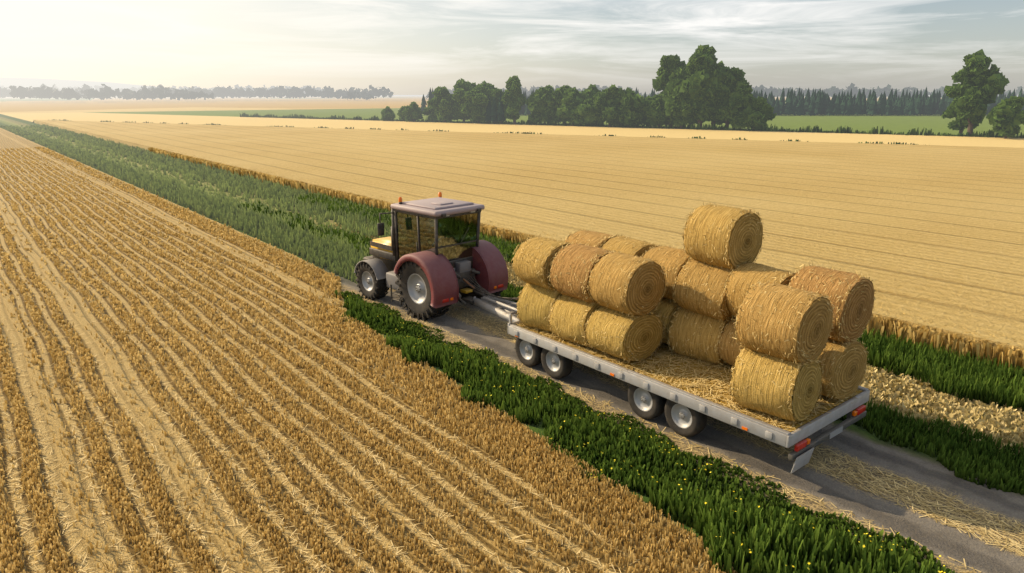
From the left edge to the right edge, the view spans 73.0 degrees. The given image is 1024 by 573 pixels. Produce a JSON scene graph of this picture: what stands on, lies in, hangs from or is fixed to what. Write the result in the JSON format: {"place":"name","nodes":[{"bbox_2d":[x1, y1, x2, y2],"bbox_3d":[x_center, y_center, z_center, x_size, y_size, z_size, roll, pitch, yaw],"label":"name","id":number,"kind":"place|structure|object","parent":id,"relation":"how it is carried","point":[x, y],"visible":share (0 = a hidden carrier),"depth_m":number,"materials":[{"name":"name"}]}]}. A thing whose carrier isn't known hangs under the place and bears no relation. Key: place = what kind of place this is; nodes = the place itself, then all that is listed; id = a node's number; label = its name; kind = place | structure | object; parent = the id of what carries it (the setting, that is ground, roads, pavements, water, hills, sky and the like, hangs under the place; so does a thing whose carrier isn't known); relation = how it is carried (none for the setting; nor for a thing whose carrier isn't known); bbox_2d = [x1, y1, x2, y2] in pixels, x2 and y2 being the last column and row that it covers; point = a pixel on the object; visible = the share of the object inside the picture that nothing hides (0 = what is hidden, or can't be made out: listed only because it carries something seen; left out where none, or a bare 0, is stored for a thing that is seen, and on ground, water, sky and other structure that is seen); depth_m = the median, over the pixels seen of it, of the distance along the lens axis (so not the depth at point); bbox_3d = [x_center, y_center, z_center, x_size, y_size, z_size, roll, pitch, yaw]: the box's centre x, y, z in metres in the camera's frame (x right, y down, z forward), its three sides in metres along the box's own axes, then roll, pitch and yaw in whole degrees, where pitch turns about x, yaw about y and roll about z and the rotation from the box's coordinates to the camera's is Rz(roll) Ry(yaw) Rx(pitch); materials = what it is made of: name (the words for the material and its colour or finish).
{"place":"outdoors","nodes":[
{"label":"outdoors","id":0,"kind":"place"},
{"bbox_2d":[0,77,148,96],"bbox_3d":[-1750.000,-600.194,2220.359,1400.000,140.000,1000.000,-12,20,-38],"label":"hill","id":1,"kind":"structure","parent":0,"point":[26,82],"depth_m":2121.23,"materials":[{"name":"grey"}]},
{"bbox_2d":[0,128,749,572],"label":"stubble field","id":2,"kind":"structure","parent":0,"point":[118,366],"depth_m":14.96,"materials":[{"name":"brown plant"}]},
{"bbox_2d":[0,95,1017,537],"bbox_3d":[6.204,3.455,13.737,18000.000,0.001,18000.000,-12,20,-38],"label":"ground","id":3,"kind":"structure","parent":0,"point":[128,105],"depth_m":508.32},
{"bbox_2d":[0,83,1023,100],"bbox_3d":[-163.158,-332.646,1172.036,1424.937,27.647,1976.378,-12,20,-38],"label":"trees","id":4,"kind":"object","parent":3,"relation":"on","point":[104,91],"visible":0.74,"depth_m":857.33,"materials":[{"name":"green plant"}]},
{"bbox_2d":[0,114,1023,572],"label":"dirt road","id":5,"kind":"structure","parent":3,"relation":"on","point":[934,476],"depth_m":13.43,"materials":[{"name":"soil"}]},
{"bbox_2d":[0,124,520,283],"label":"track grass","id":6,"kind":"structure","parent":5,"relation":"on","point":[344,258],"depth_m":46.59,"materials":[{"name":"green plant"}]},
{"bbox_2d":[354,192,507,320],"bbox_3d":[-3.174,-1.312,24.028,5.834,3.803,3.220,15,21,43],"label":"tractor","id":7,"kind":"object","parent":5,"relation":"on","point":[427,258],"visible":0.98,"depth_m":22.63,"materials":[{"name":"metal"}]},
{"bbox_2d":[148,147,1023,374],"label":"crop edge","id":8,"kind":"object","parent":5,"relation":"on","point":[958,343],"visible":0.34,"depth_m":19.95,"materials":[{"name":"yellow plant"}]},
{"bbox_2d":[238,192,1023,572],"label":"verge grass","id":9,"kind":"structure","parent":5,"relation":"on","point":[772,536],"depth_m":14.00,"materials":[{"name":"green plant"}]},
{"bbox_2d":[347,296,945,572],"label":"flowers","id":10,"kind":"object","parent":5,"relation":"on","point":[709,472],"visible":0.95,"depth_m":12.50,"materials":[{"name":"yellow plant"}]},
{"bbox_2d":[462,276,869,473],"bbox_3d":[2.253,1.500,18.203,3.245,1.380,12.749,-12,20,-38],"label":"trailer","id":11,"kind":"object","parent":5,"relation":"on","point":[686,413],"visible":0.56,"depth_m":14.76,"materials":[{"name":"metal"}]},
{"bbox_2d":[517,283,561,333],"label":"bale","id":12,"kind":"object","parent":11,"relation":"on","point":[539,307],"visible":0.43,"depth_m":17.79,"materials":[{"name":"plant"}]},
{"bbox_2d":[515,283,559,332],"bbox_3d":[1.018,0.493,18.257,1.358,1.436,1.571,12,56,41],"label":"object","id":13,"kind":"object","parent":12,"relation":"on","point":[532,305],"visible":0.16,"depth_m":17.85,"materials":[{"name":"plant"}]},
{"bbox_2d":[513,237,570,289],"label":"bale","id":14,"kind":"object","parent":12,"relation":"on","point":[529,276],"visible":0.5,"depth_m":17.36,"materials":[{"name":"plant"}]},
{"bbox_2d":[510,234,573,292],"bbox_3d":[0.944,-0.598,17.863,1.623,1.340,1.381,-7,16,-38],"label":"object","id":15,"kind":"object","parent":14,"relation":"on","point":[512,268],"visible":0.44,"depth_m":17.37,"materials":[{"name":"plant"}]},
{"bbox_2d":[516,323,860,430],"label":"trailer deck","id":16,"kind":"structure","parent":11,"relation":"on","point":[718,383],"depth_m":15.18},
{"bbox_2d":[717,317,743,365],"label":"bale","id":17,"kind":"object","parent":16,"relation":"on","point":[729,353],"visible":0.23,"depth_m":15.21,"materials":[{"name":"plant"}]},
{"bbox_2d":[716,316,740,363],"bbox_3d":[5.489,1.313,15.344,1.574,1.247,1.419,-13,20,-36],"label":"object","id":18,"kind":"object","parent":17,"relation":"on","point":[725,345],"visible":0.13,"depth_m":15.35,"materials":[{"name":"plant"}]},
{"bbox_2d":[725,263,793,316],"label":"bale","id":19,"kind":"object","parent":17,"relation":"on","point":[746,274],"visible":0.4,"depth_m":14.75,"materials":[{"name":"plant"}]},
{"bbox_2d":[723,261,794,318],"bbox_3d":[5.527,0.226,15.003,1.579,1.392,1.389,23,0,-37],"label":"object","id":20,"kind":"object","parent":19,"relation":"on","point":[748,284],"visible":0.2,"depth_m":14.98,"materials":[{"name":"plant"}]},
{"bbox_2d":[517,324,862,431],"bbox_3d":[3.670,1.612,16.438,3.000,0.001,7.880,-12,20,-38],"label":"straw","id":21,"kind":"object","parent":11,"relation":"on","point":[796,426],"visible":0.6,"depth_m":15.09,"materials":[{"name":"plant"}]},
{"bbox_2d":[550,294,600,347],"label":"bale","id":22,"kind":"object","parent":21,"relation":"on","point":[566,307],"visible":0.52,"depth_m":16.76,"materials":[{"name":"plant"}]},
{"bbox_2d":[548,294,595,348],"bbox_3d":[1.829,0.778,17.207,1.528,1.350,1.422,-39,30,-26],"label":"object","id":23,"kind":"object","parent":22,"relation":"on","point":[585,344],"visible":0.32,"depth_m":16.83,"materials":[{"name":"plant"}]},
{"bbox_2d":[550,244,613,302],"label":"bale","id":24,"kind":"object","parent":22,"relation":"on","point":[580,251],"visible":0.58,"depth_m":16.47,"materials":[{"name":"plant"}]},
{"bbox_2d":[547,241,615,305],"bbox_3d":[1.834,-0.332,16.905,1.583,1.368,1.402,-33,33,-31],"label":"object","id":25,"kind":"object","parent":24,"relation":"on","point":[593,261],"visible":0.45,"depth_m":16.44,"materials":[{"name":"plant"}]},
{"bbox_2d":[586,306,662,360],"bbox_3d":[2.636,1.059,16.274,1.498,1.170,1.287,-17,22,-36],"label":"bale","id":26,"kind":"object","parent":21,"relation":"on","point":[643,335],"visible":0.85,"depth_m":15.80,"materials":[{"name":"plant"}]},
{"bbox_2d":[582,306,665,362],"bbox_3d":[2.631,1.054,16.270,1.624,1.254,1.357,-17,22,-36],"label":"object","id":27,"kind":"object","parent":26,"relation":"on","point":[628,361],"visible":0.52,"depth_m":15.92,"materials":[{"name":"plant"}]},
{"bbox_2d":[589,252,664,315],"bbox_3d":[2.647,-0.059,15.932,1.411,1.323,1.282,-35,32,-27],"label":"bale","id":28,"kind":"object","parent":26,"relation":"on","point":[635,297],"visible":0.98,"depth_m":15.49,"materials":[{"name":"plant"}]},
{"bbox_2d":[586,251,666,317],"bbox_3d":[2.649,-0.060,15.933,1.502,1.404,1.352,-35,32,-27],"label":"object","id":29,"kind":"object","parent":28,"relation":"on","point":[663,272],"visible":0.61,"depth_m":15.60,"materials":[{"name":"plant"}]},
{"bbox_2d":[652,297,678,344],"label":"bale","id":30,"kind":"object","parent":21,"relation":"on","point":[663,305],"visible":0.12,"depth_m":16.45,"materials":[{"name":"plant"}]},
{"bbox_2d":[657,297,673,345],"bbox_3d":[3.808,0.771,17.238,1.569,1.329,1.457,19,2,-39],"label":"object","id":31,"kind":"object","parent":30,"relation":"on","point":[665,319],"visible":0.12,"depth_m":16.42,"materials":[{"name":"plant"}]},
{"bbox_2d":[643,246,688,298],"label":"bale","id":32,"kind":"object","parent":30,"relation":"on","point":[656,254],"visible":0.2,"depth_m":16.34,"materials":[{"name":"plant"}]},
{"bbox_2d":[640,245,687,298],"bbox_3d":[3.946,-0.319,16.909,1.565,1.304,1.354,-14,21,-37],"label":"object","id":33,"kind":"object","parent":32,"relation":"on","point":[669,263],"visible":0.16,"depth_m":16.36,"materials":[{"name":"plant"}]},
{"bbox_2d":[669,306,733,364],"bbox_3d":[4.591,1.061,16.252,1.364,1.306,1.469,13,53,41],"label":"bale","id":34,"kind":"object","parent":21,"relation":"on","point":[685,327],"visible":0.57,"depth_m":15.79,"materials":[{"name":"plant"}]},
{"bbox_2d":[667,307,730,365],"bbox_3d":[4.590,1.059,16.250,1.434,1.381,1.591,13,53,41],"label":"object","id":35,"kind":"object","parent":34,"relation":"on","point":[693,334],"visible":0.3,"depth_m":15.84,"materials":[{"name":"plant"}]},
{"bbox_2d":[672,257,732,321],"bbox_3d":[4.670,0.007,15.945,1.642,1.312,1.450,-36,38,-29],"label":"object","id":36,"kind":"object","parent":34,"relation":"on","point":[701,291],"visible":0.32,"depth_m":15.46,"materials":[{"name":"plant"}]},
{"bbox_2d":[674,259,734,320],"bbox_3d":[4.670,0.006,15.943,1.547,1.233,1.376,-36,38,-29],"label":"bale","id":37,"kind":"object","parent":34,"relation":"on","point":[716,279],"visible":0.53,"depth_m":15.49,"materials":[{"name":"plant"}]},
{"bbox_2d":[683,205,762,268],"bbox_3d":[4.768,-1.132,15.637,1.389,1.369,1.319,-49,37,-17],"label":"bale","id":38,"kind":"object","parent":37,"relation":"on","point":[744,247],"visible":0.97,"depth_m":15.19,"materials":[{"name":"plant"}]},
{"bbox_2d":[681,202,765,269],"bbox_3d":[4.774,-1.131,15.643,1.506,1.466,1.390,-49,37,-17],"label":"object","id":39,"kind":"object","parent":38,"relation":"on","point":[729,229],"visible":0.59,"depth_m":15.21,"materials":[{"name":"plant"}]},
{"bbox_2d":[730,348,821,421],"bbox_3d":[5.106,1.837,13.364,1.341,1.338,1.359,13,-22,46],"label":"bale","id":40,"kind":"object","parent":21,"relation":"on","point":[767,401],"visible":0.88,"depth_m":12.91,"materials":[{"name":"plant"}]},
{"bbox_2d":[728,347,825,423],"bbox_3d":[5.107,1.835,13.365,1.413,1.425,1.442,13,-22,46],"label":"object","id":41,"kind":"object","parent":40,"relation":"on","point":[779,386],"visible":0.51,"depth_m":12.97,"materials":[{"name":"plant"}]},
{"bbox_2d":[736,282,832,363],"bbox_3d":[5.122,0.680,13.040,1.400,1.342,1.330,-38,34,-27],"label":"bale","id":42,"kind":"object","parent":40,"relation":"on","point":[817,320],"visible":1,"depth_m":12.59,"materials":[{"name":"plant"}]},
{"bbox_2d":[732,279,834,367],"bbox_3d":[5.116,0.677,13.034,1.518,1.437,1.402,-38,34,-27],"label":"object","id":43,"kind":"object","parent":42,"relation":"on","point":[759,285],"visible":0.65,"depth_m":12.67,"materials":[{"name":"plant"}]},
{"bbox_2d":[818,339,866,399],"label":"bale","id":44,"kind":"object","parent":21,"relation":"on","point":[850,375],"visible":0.49,"depth_m":13.64,"materials":[{"name":"plant"}]},
{"bbox_2d":[789,266,873,341],"bbox_3d":[6.413,0.339,14.027,1.306,1.416,1.428,19,-13,48],"label":"bale","id":45,"kind":"object","parent":44,"relation":"on","point":[854,314],"visible":0.66,"depth_m":13.52,"materials":[{"name":"plant"}]},
{"bbox_2d":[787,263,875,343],"bbox_3d":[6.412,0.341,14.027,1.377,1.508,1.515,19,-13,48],"label":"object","id":46,"kind":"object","parent":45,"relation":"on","point":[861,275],"visible":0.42,"depth_m":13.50,"materials":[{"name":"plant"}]},
{"bbox_2d":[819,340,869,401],"bbox_3d":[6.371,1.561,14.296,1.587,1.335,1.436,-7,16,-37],"label":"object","id":47,"kind":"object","parent":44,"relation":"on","point":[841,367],"visible":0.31,"depth_m":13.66,"materials":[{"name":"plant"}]},
{"bbox_2d":[328,221,1023,453],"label":"gravel strip","id":48,"kind":"object","parent":5,"relation":"on","point":[912,388],"depth_m":16.04,"materials":[{"name":"beige gravel"}]},
{"bbox_2d":[363,298,1023,572],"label":"road straw","id":49,"kind":"object","parent":5,"relation":"on","point":[853,473],"visible":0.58,"depth_m":12.97,"materials":[{"name":"beige plant"}]},
{"bbox_2d":[3,112,1023,147],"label":"pale strip","id":50,"kind":"object","parent":3,"relation":"on","point":[641,132],"visible":0.75,"depth_m":143.95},
{"bbox_2d":[33,112,1023,144],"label":"hedge lines","id":51,"kind":"object","parent":50,"relation":"on","point":[874,130],"visible":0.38,"depth_m":141.80,"materials":[{"name":"green plant"}]},
{"bbox_2d":[381,44,1023,138],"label":"grove","id":52,"kind":"object","parent":3,"relation":"on","point":[702,85],"depth_m":143.98,"materials":[{"name":"green plant"}]},
{"bbox_2d":[0,0,1023,94],"label":"sky","id":53,"kind":"structure","parent":0,"point":[405,47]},
{"bbox_2d":[33,120,1023,352],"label":"wheat field","id":54,"kind":"structure","parent":0,"point":[918,235],"depth_m":48.08,"materials":[{"name":"yellow plant"}]},
{"bbox_2d":[84,108,1023,136],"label":"green field","id":55,"kind":"structure","parent":0,"point":[935,123],"depth_m":201.78,"materials":[{"name":"green plant"}]},
{"bbox_2d":[421,87,1023,123],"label":"conifers","id":56,"kind":"object","parent":55,"relation":"on","point":[821,103],"visible":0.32,"depth_m":240.33,"materials":[{"name":"green plant"}]},
{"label":"bale","id":57,"kind":"object","parent":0,"visible":0},
{"bbox_2d":[601,236,657,256],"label":"bale","id":58,"kind":"object","parent":57,"relation":"on","point":[625,248],"visible":0.16,"depth_m":17.47,"materials":[{"name":"plant"}]},
{"bbox_2d":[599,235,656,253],"bbox_3d":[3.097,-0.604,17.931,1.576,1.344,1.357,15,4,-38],"label":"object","id":59,"kind":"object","parent":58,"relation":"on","point":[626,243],"visible":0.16,"depth_m":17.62,"materials":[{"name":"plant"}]},
{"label":"bale","id":60,"kind":"object","parent":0,"visible":0},
{"bbox_2d":[565,230,612,247],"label":"bale","id":61,"kind":"object","parent":60,"relation":"on","point":[594,238],"visible":0.17,"depth_m":18.48,"materials":[{"name":"plant"}]},
{"bbox_2d":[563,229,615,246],"bbox_3d":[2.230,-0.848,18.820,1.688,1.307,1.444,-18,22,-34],"label":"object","id":62,"kind":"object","parent":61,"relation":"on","point":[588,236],"visible":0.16,"depth_m":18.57,"materials":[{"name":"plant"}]}
]}

